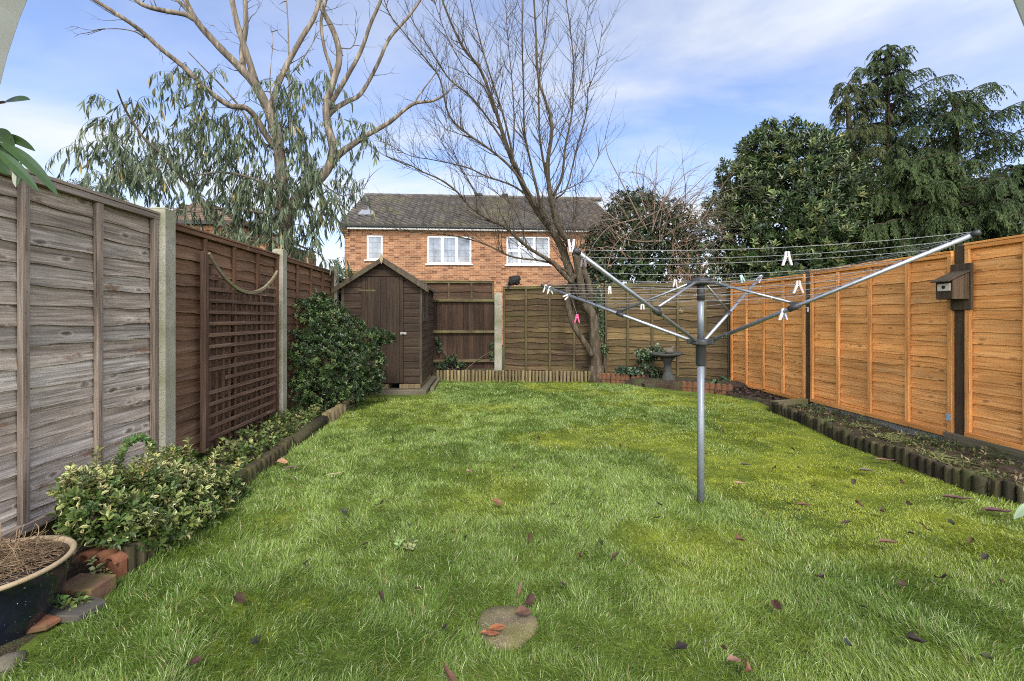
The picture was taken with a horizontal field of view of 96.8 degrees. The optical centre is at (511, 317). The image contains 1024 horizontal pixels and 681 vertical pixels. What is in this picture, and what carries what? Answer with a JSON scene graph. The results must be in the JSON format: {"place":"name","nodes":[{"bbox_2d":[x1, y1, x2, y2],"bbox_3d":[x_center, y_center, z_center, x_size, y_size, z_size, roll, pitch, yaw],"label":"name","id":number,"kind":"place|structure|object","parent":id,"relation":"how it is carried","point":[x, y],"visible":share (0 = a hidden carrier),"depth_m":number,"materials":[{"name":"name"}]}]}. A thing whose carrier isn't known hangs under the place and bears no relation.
{"place":"outdoors","nodes":[
{"label":"outdoors","id":0,"kind":"place"},
{"bbox_2d":[457,345,502,369],"bbox_3d":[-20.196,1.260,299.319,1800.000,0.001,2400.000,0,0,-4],"label":"ground","id":1,"kind":"structure","parent":0,"point":[502,361],"depth_m":12.35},
{"bbox_2d":[0,631,42,656],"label":"soil bed","id":2,"kind":"object","parent":1,"relation":"on","point":[14,645],"visible":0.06,"depth_m":1.64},
{"bbox_2d":[0,650,26,676],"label":"stone","id":3,"kind":"object","parent":2,"relation":"on","point":[7,659],"visible":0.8,"depth_m":1.54,"materials":[{"name":"stone"}]},
{"bbox_2d":[0,535,76,645],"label":"plant pot","id":4,"kind":"object","parent":2,"relation":"on","point":[27,602],"visible":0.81,"depth_m":1.67,"materials":[{"name":"blue ceramic"}]},
{"bbox_2d":[0,519,64,584],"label":"dead plant","id":5,"kind":"object","parent":4,"relation":"on","point":[18,553],"visible":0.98,"depth_m":1.74,"materials":[{"name":"plant"}]},
{"bbox_2d":[26,614,61,633],"bbox_3d":[-1.788,1.159,1.726,0.116,0.031,0.070,3,4,-32],"label":"terracotta shard","id":6,"kind":"object","parent":2,"relation":"on","point":[46,622],"visible":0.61,"depth_m":1.72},
{"bbox_2d":[58,591,91,610],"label":"weed","id":7,"kind":"object","parent":2,"relation":"on","point":[65,602],"visible":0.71,"depth_m":1.83,"materials":[{"name":"green plant"}]},
{"bbox_2d":[49,596,106,622],"bbox_3d":[-1.771,1.171,1.826,0.228,0.035,0.140,0,0,-4],"label":"slate piece","id":8,"kind":"object","parent":2,"relation":"on","point":[75,614],"visible":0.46,"depth_m":1.80,"materials":[{"name":"stone"}]},
{"bbox_2d":[59,573,115,598],"bbox_3d":[-1.815,1.171,1.934,0.170,0.098,0.120,0,0,3],"label":"brick","id":9,"kind":"object","parent":2,"relation":"on","point":[98,585],"visible":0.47,"depth_m":1.92,"materials":[{"name":"brick"}]},
{"bbox_2d":[85,555,112,573],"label":"weed","id":10,"kind":"object","parent":2,"relation":"on","point":[97,566],"visible":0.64,"depth_m":2.04,"materials":[{"name":"green plant"}]},
{"bbox_2d":[16,479,140,538],"bbox_3d":[-2.522,1.194,2.328,0.030,0.212,1.795,0,0,-4],"label":"gravel board","id":11,"kind":"object","parent":1,"relation":"on","point":[49,525],"depth_m":2.46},
{"bbox_2d":[0,168,159,540],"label":"fence panel","id":12,"kind":"object","parent":11,"relation":"on","point":[79,324],"visible":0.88,"depth_m":2.57,"materials":[{"name":"wood"}]},
{"bbox_2d":[149,207,175,454],"bbox_3d":[-2.527,0.357,3.287,0.115,2.285,0.115,0,0,-4],"label":"concrete post","id":13,"kind":"object","parent":1,"relation":"on","point":[167,327],"visible":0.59,"depth_m":3.26,"materials":[{"name":"concrete"}]},
{"bbox_2d":[121,487,221,572],"bbox_3d":[-1.821,1.163,2.495,0.075,0.197,0.786,0,0,-4],"label":"log edging","id":14,"kind":"object","parent":1,"relation":"on","point":[134,554],"visible":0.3,"depth_m":2.17,"materials":[{"name":"wood"}]},
{"bbox_2d":[66,393,338,580],"bbox_3d":[-2.301,1.181,4.425,0.605,0.149,4.840,0,0,-4],"label":"soil bed","id":15,"kind":"object","parent":1,"relation":"on","point":[77,567],"visible":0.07,"depth_m":3.50,"materials":[{"name":"soil"}]},
{"bbox_2d":[44,432,252,553],"bbox_3d":[-1.946,0.925,2.565,0.657,0.565,1.164,0,0,-4],"label":"variegated shrub","id":16,"kind":"object","parent":15,"relation":"on","point":[167,490],"visible":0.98,"depth_m":2.31,"materials":[{"name":"green plant"}]},
{"bbox_2d":[185,404,324,485],"bbox_3d":[-2.238,1.075,4.058,0.609,0.222,2.486,0,0,-4],"label":"ground cover","id":17,"kind":"object","parent":15,"relation":"on","point":[264,442],"visible":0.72,"depth_m":4.01,"materials":[{"name":"green plant"}]},
{"bbox_2d":[287,291,396,412],"bbox_3d":[-2.135,0.440,5.887,1.160,1.576,1.311,0,0,-4],"label":"evergreen shrub","id":18,"kind":"object","parent":15,"relation":"on","point":[325,334],"visible":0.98,"depth_m":5.72,"materials":[{"name":"green plant"}]},
{"bbox_2d":[196,421,272,461],"bbox_3d":[-2.651,1.206,4.241,0.030,0.187,1.800,0,0,-4],"label":"gravel board","id":19,"kind":"object","parent":1,"relation":"on","point":[201,455],"depth_m":3.88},
{"bbox_2d":[176,222,279,455],"bbox_3d":[-2.618,0.201,4.243,0.107,1.822,1.800,0,0,-4],"label":"fence panel","id":20,"kind":"object","parent":19,"relation":"on","point":[244,266],"visible":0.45,"depth_m":3.92,"materials":[{"name":"wood"}]},
{"bbox_2d":[200,251,277,452],"bbox_3d":[-2.537,0.317,4.330,0.063,1.704,1.303,0,0,-4],"label":"trellis","id":21,"kind":"object","parent":20,"relation":"attached to","point":[206,357],"visible":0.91,"depth_m":4.10,"materials":[{"name":"wood"}]},
{"bbox_2d":[174,201,321,264],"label":"neighbour house","id":22,"kind":"structure","parent":1,"relation":"on","point":[227,219],"depth_m":23.56,"materials":[{"name":"orange brick"}]},
{"bbox_2d":[45,0,459,293],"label":"eucalyptus tree","id":23,"kind":"object","parent":1,"relation":"on","point":[285,214],"visible":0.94,"depth_m":6.26,"materials":[{"name":"green plant"}]},
{"bbox_2d":[225,436,293,497],"bbox_3d":[-1.939,1.167,3.544,0.090,0.188,1.177,0,0,-7],"label":"log edging","id":24,"kind":"object","parent":1,"relation":"on","point":[268,459],"visible":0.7,"depth_m":3.56,"materials":[{"name":"wood"}]},
{"bbox_2d":[272,249,286,420],"bbox_3d":[-2.656,0.362,5.203,0.115,2.275,0.115,0,0,-4],"label":"concrete post","id":25,"kind":"object","parent":1,"relation":"on","point":[282,329],"visible":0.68,"depth_m":5.15,"materials":[{"name":"concrete"}]},
{"bbox_2d":[329,266,338,382],"bbox_3d":[-2.785,0.355,7.119,0.115,2.290,0.115,0,0,-4],"label":"concrete post","id":26,"kind":"object","parent":1,"relation":"on","point":[336,293],"visible":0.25,"depth_m":7.07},
{"bbox_2d":[322,397,357,423],"bbox_3d":[-2.097,1.161,5.674,0.088,0.200,1.315,0,0,-3],"label":"board edging","id":27,"kind":"object","parent":1,"relation":"on","point":[335,412],"visible":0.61,"depth_m":5.35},
{"bbox_2d":[331,257,357,277],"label":"shrub","id":28,"kind":"object","parent":1,"relation":"on","point":[343,269],"visible":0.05,"depth_m":9.23,"materials":[{"name":"green plant"}]},
{"bbox_2d":[336,375,435,394],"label":"concrete slab","id":29,"kind":"structure","parent":1,"relation":"on","point":[394,389],"depth_m":7.00,"materials":[{"name":"concrete"}]},
{"bbox_2d":[399,374,430,388],"bbox_3d":[-1.653,1.086,7.902,0.325,0.068,1.570,0,0,-4],"label":"timber bearer","id":30,"kind":"object","parent":29,"relation":"on","point":[410,386],"visible":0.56,"depth_m":7.12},
{"bbox_2d":[331,253,438,383],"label":"shed","id":31,"kind":"structure","parent":30,"relation":"on","point":[383,293],"depth_m":7.11,"materials":[{"name":"wood"}]},
{"bbox_2d":[358,277,405,382],"bbox_3d":[-2.023,0.202,7.095,0.743,1.656,0.041,0,0,-4],"label":"door","id":32,"kind":"structure","parent":31,"relation":"in","point":[381,297],"depth_m":7.10,"materials":[{"name":"wood"}]},
{"bbox_2d":[422,291,427,320],"bbox_3d":[-1.458,-0.175,7.594,0.044,0.490,0.550,0,0,-4],"label":"window","id":33,"kind":"structure","parent":31,"relation":"in","point":[425,295],"depth_m":7.58,"materials":[{"name":"clear glass"}]},
{"bbox_2d":[340,193,615,344],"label":"brick house","id":34,"kind":"structure","parent":1,"relation":"on","point":[418,256],"depth_m":19.39,"materials":[{"name":"brick"}]},
{"bbox_2d":[364,235,381,260],"bbox_3d":[-5.755,-2.885,19.063,0.807,1.085,0.155,0,0,-4],"label":"window","id":35,"kind":"structure","parent":34,"relation":"in","point":[374,242],"depth_m":19.10,"materials":[{"name":"white plastic"}]},
{"bbox_2d":[425,236,472,264],"bbox_3d":[-2.652,-2.815,19.273,2.005,1.224,0.155,0,0,-4],"label":"window","id":36,"kind":"structure","parent":34,"relation":"in","point":[441,250],"depth_m":19.31,"materials":[{"name":"white plastic"}]},
{"bbox_2d":[505,236,551,265],"bbox_3d":[0.692,-2.815,19.498,2.011,1.266,0.155,0,0,-4],"label":"window","id":37,"kind":"structure","parent":34,"relation":"in","point":[511,261],"depth_m":19.53,"materials":[{"name":"white plastic"}]},
{"bbox_2d":[494,293,501,370],"bbox_3d":[-0.284,0.505,9.262,0.150,1.990,0.150,0,0,-4],"label":"concrete post","id":38,"kind":"object","parent":1,"relation":"on","point":[498,331],"visible":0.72,"depth_m":9.19,"materials":[{"name":"concrete"}]},
{"bbox_2d":[420,280,493,298],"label":"fence panel","id":39,"kind":"object","parent":38,"relation":"attached to","point":[456,289],"visible":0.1,"depth_m":9.35,"materials":[{"name":"wood"}]},
{"bbox_2d":[431,299,493,374],"bbox_3d":[-1.278,0.443,9.172,1.884,1.613,0.085,0,0,-4],"label":"closeboard panel","id":40,"kind":"object","parent":38,"relation":"attached to","point":[463,329],"visible":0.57,"depth_m":9.21,"materials":[{"name":"wood"}]},
{"bbox_2d":[0,0,1023,83],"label":"garden arch","id":41,"kind":"structure","parent":1,"relation":"on","point":[11,11],"depth_m":0.58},
{"bbox_2d":[432,370,748,389],"bbox_3d":[1.117,1.150,8.221,5.335,0.202,2.255,0,0,-4],"label":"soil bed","id":42,"kind":"object","parent":1,"relation":"on","point":[638,381],"visible":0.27,"depth_m":7.88,"materials":[{"name":"soil"}]},
{"bbox_2d":[435,336,494,370],"bbox_3d":[-0.944,0.802,9.083,1.196,0.857,0.309,0,0,-4],"label":"ivy plant","id":43,"kind":"object","parent":42,"relation":"on","point":[450,360],"visible":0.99,"depth_m":9.07,"materials":[{"name":"green plant"}]},
{"bbox_2d":[594,285,609,369],"bbox_3d":[1.658,0.315,8.436,0.316,1.812,0.212,0,0,-4],"label":"ivy plant","id":44,"kind":"object","parent":42,"relation":"on","point":[604,349],"visible":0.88,"depth_m":8.43,"materials":[{"name":"green plant"}]},
{"bbox_2d":[598,373,609,382],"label":"terracotta edging","id":45,"kind":"object","parent":42,"relation":"on","point":[604,377],"visible":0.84,"depth_m":8.24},
{"bbox_2d":[611,373,629,383],"bbox_3d":[1.935,1.133,8.146,0.337,0.235,0.042,0,0,23],"label":"terracotta edging","id":46,"kind":"object","parent":42,"relation":"on","point":[620,379],"visible":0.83,"depth_m":8.14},
{"bbox_2d":[614,365,643,376],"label":"ivy plant","id":47,"kind":"object","parent":42,"relation":"on","point":[630,371],"visible":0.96,"depth_m":8.13,"materials":[{"name":"green plant"}]},
{"bbox_2d":[633,343,662,377],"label":"ivy plant","id":48,"kind":"object","parent":42,"relation":"on","point":[643,355],"visible":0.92,"depth_m":8.09,"materials":[{"name":"green plant"}]},
{"bbox_2d":[641,383,655,387],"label":"paving slab","id":49,"kind":"structure","parent":42,"relation":"on","point":[648,385],"depth_m":7.70,"materials":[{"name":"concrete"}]},
{"bbox_2d":[651,351,682,379],"bbox_3d":[2.677,0.869,7.815,0.534,0.522,0.538,-3,0,-4],"label":"bird bath","id":50,"kind":"object","parent":49,"relation":"on","point":[667,359],"visible":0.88,"depth_m":7.75,"materials":[{"name":"stone"}]},
{"bbox_2d":[708,376,730,384],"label":"ivy plant","id":51,"kind":"object","parent":42,"relation":"on","point":[714,380],"visible":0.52,"depth_m":7.59,"materials":[{"name":"green plant"}]},
{"bbox_2d":[600,287,604,372],"bbox_3d":[1.721,0.460,8.704,0.090,2.080,0.090,0,0,-4],"label":"timber post","id":52,"kind":"object","parent":1,"relation":"on","point":[603,338],"visible":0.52,"depth_m":8.66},
{"bbox_2d":[503,284,599,372],"bbox_3d":[0.750,0.266,8.963,1.930,1.772,0.107,0,0,17],"label":"fence panel","id":53,"kind":"object","parent":52,"relation":"attached to","point":[539,334],"visible":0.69,"depth_m":9.01,"materials":[{"name":"wood"}]},
{"bbox_2d":[508,275,520,289],"bbox_3d":[0.048,-0.698,9.191,0.278,0.301,0.203,0,0,-4],"label":"cat","id":54,"kind":"object","parent":53,"relation":"on","point":[514,280],"visible":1,"depth_m":9.12},
{"bbox_2d":[605,283,696,376],"bbox_3d":[2.591,0.266,8.400,1.720,1.772,0.107,0,0,17],"label":"fence panel","id":55,"kind":"object","parent":52,"relation":"attached to","point":[625,338],"visible":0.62,"depth_m":8.40,"materials":[{"name":"wood"}]},
{"bbox_2d":[533,126,782,286],"bbox_3d":[2.959,-1.245,9.305,4.960,5.110,4.458,0,0,-4],"label":"ivy tree","id":56,"kind":"object","parent":1,"relation":"on","point":[628,206],"visible":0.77,"depth_m":9.29,"materials":[{"name":"green plant"}]},
{"bbox_2d":[681,381,696,391],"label":"terracotta edging","id":57,"kind":"object","parent":1,"relation":"on","point":[688,386],"visible":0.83,"depth_m":7.30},
{"bbox_2d":[661,222,738,282],"bbox_3d":[3.585,-0.324,9.291,1.947,3.151,1.428,0,0,-18],"label":"bare shrub","id":58,"kind":"object","parent":1,"relation":"on","point":[682,272],"visible":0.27,"depth_m":9.06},
{"bbox_2d":[728,280,735,379],"bbox_3d":[3.852,0.425,7.967,0.100,2.150,0.100,0,0,-4],"label":"timber post","id":59,"kind":"object","parent":1,"relation":"on","point":[729,324],"visible":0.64,"depth_m":7.96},
{"bbox_2d":[704,283,728,378],"bbox_3d":[3.638,0.276,8.079,0.430,1.752,0.107,0,0,17],"label":"fence panel","id":60,"kind":"object","parent":59,"relation":"attached to","point":[716,366],"visible":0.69,"depth_m":8.07,"materials":[{"name":"wood"}]},
{"bbox_2d":[723,390,780,400],"bbox_3d":[3.385,1.201,6.949,0.990,0.098,1.210,0,0,-4],"label":"soil bed","id":61,"kind":"object","parent":1,"relation":"on","point":[754,398],"visible":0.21,"depth_m":6.70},
{"bbox_2d":[704,383,714,393],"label":"terracotta edging","id":62,"kind":"object","parent":61,"relation":"on","point":[709,388],"visible":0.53,"depth_m":7.14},
{"bbox_2d":[715,383,732,393],"bbox_3d":[3.274,1.143,7.036,0.246,0.215,0.042,0,0,33],"label":"terracotta edging","id":63,"kind":"object","parent":61,"relation":"on","point":[724,388],"visible":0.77,"depth_m":7.02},
{"bbox_2d":[715,386,785,399],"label":"leaf litter","id":64,"kind":"object","parent":61,"relation":"on","point":[758,394],"visible":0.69,"depth_m":6.80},
{"bbox_2d":[748,388,789,398],"bbox_3d":[3.919,1.222,7.010,0.050,0.156,1.820,0,0,-4],"label":"gravel board","id":65,"kind":"object","parent":1,"relation":"on","point":[768,394],"visible":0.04,"depth_m":6.97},
{"bbox_2d":[730,274,805,398],"bbox_3d":[3.898,0.281,7.008,0.107,1.722,1.810,0,0,-4],"label":"fence panel","id":66,"kind":"object","parent":65,"relation":"on","point":[769,356],"visible":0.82,"depth_m":6.87,"materials":[{"name":"wood"}]},
{"bbox_2d":[698,114,886,282],"bbox_3d":[6.152,-1.716,10.424,3.906,5.886,2.753,0,0,-4],"label":"laurel tree","id":67,"kind":"object","parent":1,"relation":"on","point":[826,216],"visible":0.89,"depth_m":9.77,"materials":[{"name":"green plant"}]},
{"bbox_2d":[806,269,812,406],"bbox_3d":[3.992,0.435,6.052,0.100,2.130,0.100,0,0,-4],"label":"timber post","id":68,"kind":"object","parent":1,"relation":"on","point":[808,347],"visible":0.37,"depth_m":6.05,"materials":[{"name":"wood"}]},
{"bbox_2d":[812,77,908,258],"bbox_3d":[8.812,-2.391,11.596,2.958,7.388,3.066,0,0,-32],"label":"conifer tree","id":69,"kind":"object","parent":1,"relation":"on","point":[838,111],"visible":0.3,"depth_m":11.34,"materials":[{"name":"green plant"}]},
{"bbox_2d":[813,402,942,441],"bbox_3d":[4.051,1.207,5.054,0.050,0.186,1.900,0,0,-4],"label":"gravel board","id":70,"kind":"object","parent":1,"relation":"on","point":[911,431],"visible":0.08,"depth_m":4.86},
{"bbox_2d":[810,251,954,435],"bbox_3d":[4.028,0.251,5.093,0.107,1.722,1.810,0,0,-4],"label":"fence panel","id":71,"kind":"object","parent":70,"relation":"on","point":[882,346],"visible":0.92,"depth_m":4.88,"materials":[{"name":"wood"}]},
{"bbox_2d":[758,399,1023,493],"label":"soil bed","id":72,"kind":"object","parent":1,"relation":"on","point":[1004,468],"visible":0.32,"depth_m":4.04,"materials":[{"name":"soil"}]},
{"bbox_2d":[783,401,1023,484],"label":"ground cover","id":73,"kind":"object","parent":72,"relation":"on","point":[942,446],"visible":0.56,"depth_m":4.05,"materials":[{"name":"green plant"}]},
{"bbox_2d":[900,444,957,462],"bbox_3d":[3.462,1.124,3.781,0.358,0.032,0.388,0,0,-45],"label":"strappy plant","id":74,"kind":"object","parent":72,"relation":"on","point":[938,455],"visible":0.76,"depth_m":3.73,"materials":[{"name":"green plant"}]},
{"bbox_2d":[923,451,982,468],"bbox_3d":[3.387,1.125,3.578,0.355,0.030,0.521,0,0,-23],"label":"strappy plant","id":75,"kind":"object","parent":72,"relation":"on","point":[938,458],"visible":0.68,"depth_m":3.58,"materials":[{"name":"green plant"}]},
{"bbox_2d":[769,400,1023,504],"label":"log edging","id":76,"kind":"object","parent":1,"relation":"on","point":[966,479],"visible":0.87,"depth_m":3.59,"materials":[{"name":"wood"}]},
{"bbox_2d":[836,44,1016,258],"bbox_3d":[9.823,-3.032,12.552,6.077,8.668,5.580,0,0,32],"label":"conifer tree","id":77,"kind":"object","parent":1,"relation":"on","point":[896,83],"visible":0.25,"depth_m":11.69,"materials":[{"name":"green plant"}]},
{"bbox_2d":[841,152,1020,261],"bbox_3d":[8.525,-1.048,9.583,4.304,4.696,3.811,0,0,23],"label":"conifer tree","id":78,"kind":"object","parent":1,"relation":"on","point":[942,210],"visible":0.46,"depth_m":9.22,"materials":[{"name":"green plant"}]},
{"bbox_2d":[870,82,1023,243],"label":"conifer tree","id":79,"kind":"object","parent":1,"relation":"on","point":[995,141],"visible":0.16,"depth_m":11.14,"materials":[{"name":"green plant"}]},
{"bbox_2d":[955,244,964,434],"bbox_3d":[4.121,0.420,4.137,0.100,2.160,0.100,0,0,-4],"label":"timber post","id":80,"kind":"object","parent":1,"relation":"on","point":[960,362],"visible":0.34,"depth_m":4.13,"materials":[{"name":"wood"}]},
{"bbox_2d":[930,263,972,309],"bbox_3d":[3.940,-0.273,4.085,0.232,0.415,0.180,0,0,-4],"label":"nest box","id":81,"kind":"object","parent":80,"relation":"attached to","point":[954,285],"visible":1,"depth_m":4.03,"materials":[{"name":"wood"}]},
{"bbox_2d":[943,431,1023,463],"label":"timber plank","id":82,"kind":"object","parent":1,"relation":"on","point":[1013,453],"visible":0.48,"depth_m":3.88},
{"bbox_2d":[944,164,1023,251],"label":"conifer tree","id":83,"kind":"object","parent":1,"relation":"on","point":[992,184],"visible":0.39,"depth_m":8.61,"materials":[{"name":"green plant"}]},
{"bbox_3d":[-2.781,1.207,6.157,0.030,0.187,1.800,0,0,-4],"label":"gravel board","id":84,"kind":"object","parent":1,"relation":"on","visible":0},
{"bbox_2d":[287,257,333,409],"bbox_3d":[-2.747,0.201,6.159,0.107,1.822,1.800,0,0,-4],"label":"fence panel","id":85,"kind":"object","parent":84,"relation":"on","point":[304,279],"visible":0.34,"depth_m":5.83,"materials":[{"name":"wood"}]},
{"bbox_3d":[4.188,1.188,3.029,0.050,0.225,1.620,0,0,-4],"label":"gravel board","id":86,"kind":"object","parent":1,"relation":"on","visible":0},
{"bbox_2d":[964,234,1023,450],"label":"fence panel","id":87,"kind":"object","parent":86,"relation":"on","point":[994,365],"visible":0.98,"depth_m":3.86,"materials":[{"name":"wood"}]},
{"bbox_2d":[0,0,1023,283],"label":"sky","id":88,"kind":"structure","parent":0,"point":[714,70],"materials":[{"name":"blue"}]},
{"bbox_2d":[1,381,1023,680],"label":"lawn","id":89,"kind":"structure","parent":0,"point":[587,441],"depth_m":2.32,"materials":[{"name":"plant"}]},
{"bbox_2d":[0,96,58,195],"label":"climbing plant","id":90,"kind":"object","parent":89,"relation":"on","point":[12,155],"visible":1,"depth_m":0.54,"materials":[{"name":"green plant"}]},
{"bbox_2d":[77,545,127,579],"bbox_3d":[-1.886,1.145,2.114,0.223,0.130,0.090,0,0,10],"label":"terracotta edging","id":91,"kind":"object","parent":89,"relation":"on","point":[115,560],"visible":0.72,"depth_m":2.08,"materials":[{"name":"ceramic"}]},
{"bbox_2d":[233,592,245,602],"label":"fallen leaf","id":92,"kind":"object","parent":89,"relation":"on","point":[239,597],"visible":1,"depth_m":1.85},
{"bbox_2d":[289,415,328,446],"bbox_3d":[-2.051,1.140,4.606,0.119,0.128,0.879,0,0,-5],"label":"edging log","id":93,"kind":"object","parent":89,"relation":"on","point":[302,434],"visible":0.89,"depth_m":4.50,"materials":[{"name":"wood"}]},
{"bbox_2d":[393,535,417,549],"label":"weed","id":94,"kind":"object","parent":89,"relation":"on","point":[410,542],"visible":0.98,"depth_m":2.33,"materials":[{"name":"green plant"}]},
{"bbox_2d":[430,377,440,391],"bbox_3d":[-1.333,1.180,8.089,0.060,0.100,1.640,0,0,-4],"label":"timber plank","id":95,"kind":"object","parent":89,"relation":"on","point":[435,384],"visible":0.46,"depth_m":7.68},
{"bbox_2d":[443,662,455,680],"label":"fallen leaf","id":96,"kind":"object","parent":89,"relation":"on","point":[450,674],"visible":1,"depth_m":1.46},
{"bbox_2d":[337,0,636,382],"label":"bare tree","id":97,"kind":"object","parent":89,"relation":"on","point":[592,348],"visible":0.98,"depth_m":8.28,"materials":[{"name":"brown plant"}]},
{"bbox_2d":[478,605,538,649],"bbox_3d":[-0.013,1.204,1.758,0.235,0.054,0.234,0,0,-4],"label":"stepping stone","id":98,"kind":"object","parent":89,"relation":"on","point":[515,630],"visible":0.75,"depth_m":1.74,"materials":[{"name":"stone"}]},
{"bbox_2d":[486,624,504,630],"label":"fallen leaf","id":99,"kind":"object","parent":98,"relation":"on","point":[497,627],"visible":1,"depth_m":1.70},
{"bbox_2d":[513,605,530,614],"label":"fallen leaf","id":100,"kind":"object","parent":98,"relation":"on","point":[521,609],"visible":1,"depth_m":1.78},
{"bbox_2d":[436,370,590,381],"bbox_3d":[0.012,1.109,8.456,2.884,0.243,0.033,0,0,4],"label":"log edging","id":101,"kind":"object","parent":89,"relation":"on","point":[519,376],"visible":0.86,"depth_m":8.45,"materials":[{"name":"wood"}]},
{"bbox_2d":[522,594,534,604],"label":"fallen leaf","id":102,"kind":"object","parent":89,"relation":"on","point":[530,599],"visible":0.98,"depth_m":1.84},
{"bbox_2d":[649,382,679,390],"bbox_3d":[2.417,1.173,7.752,0.050,0.115,0.944,0,0,-40],"label":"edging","id":103,"kind":"object","parent":89,"relation":"on","point":[668,386],"visible":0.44,"depth_m":7.53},
{"bbox_2d":[674,640,686,648],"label":"fallen leaf","id":104,"kind":"object","parent":89,"relation":"on","point":[680,645],"visible":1,"depth_m":1.59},
{"bbox_2d":[541,229,981,503],"bbox_3d":[1.185,0.451,2.980,1.928,1.698,1.825,0,0,2],"label":"rotary dryer","id":105,"kind":"object","parent":89,"relation":"on","point":[700,342],"visible":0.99,"depth_m":2.79,"materials":[{"name":"grey metal"}]},
{"bbox_2d":[781,251,792,265],"bbox_3d":[1.294,-0.276,2.140,0.046,0.067,0.013,0,0,14],"label":"clothes peg","id":106,"kind":"object","parent":105,"relation":"hanging from","point":[787,255],"visible":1,"depth_m":2.14,"materials":[{"name":"plastic"}]},
{"bbox_2d":[792,281,803,292],"bbox_3d":[1.489,-0.157,2.367,0.054,0.067,0.013,0,0,11],"label":"clothes peg","id":107,"kind":"object","parent":105,"relation":"hanging from","point":[797,284],"visible":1,"depth_m":2.36,"materials":[{"name":"plastic"}]},
{"bbox_2d":[771,599,781,611],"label":"fallen leaf","id":108,"kind":"object","parent":89,"relation":"on","point":[776,604],"visible":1,"depth_m":1.82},
{"bbox_2d":[775,398,807,404],"bbox_3d":[3.629,1.150,5.957,0.587,0.140,0.040,0,0,-15],"label":"timber plank","id":109,"kind":"object","parent":89,"relation":"on","point":[792,401],"visible":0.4,"depth_m":5.96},
{"bbox_2d":[900,631,924,643],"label":"fallen leaf","id":110,"kind":"object","parent":89,"relation":"on","point":[911,635],"visible":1,"depth_m":1.61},
{"bbox_2d":[983,507,1012,511],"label":"fallen leaf","id":111,"kind":"object","parent":89,"relation":"on","point":[993,509],"visible":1,"depth_m":2.72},
{"bbox_2d":[1013,487,1023,518],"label":"climbing plant","id":112,"kind":"object","parent":89,"relation":"on","point":[1019,512],"visible":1,"depth_m":0.67,"materials":[{"name":"green plant"}]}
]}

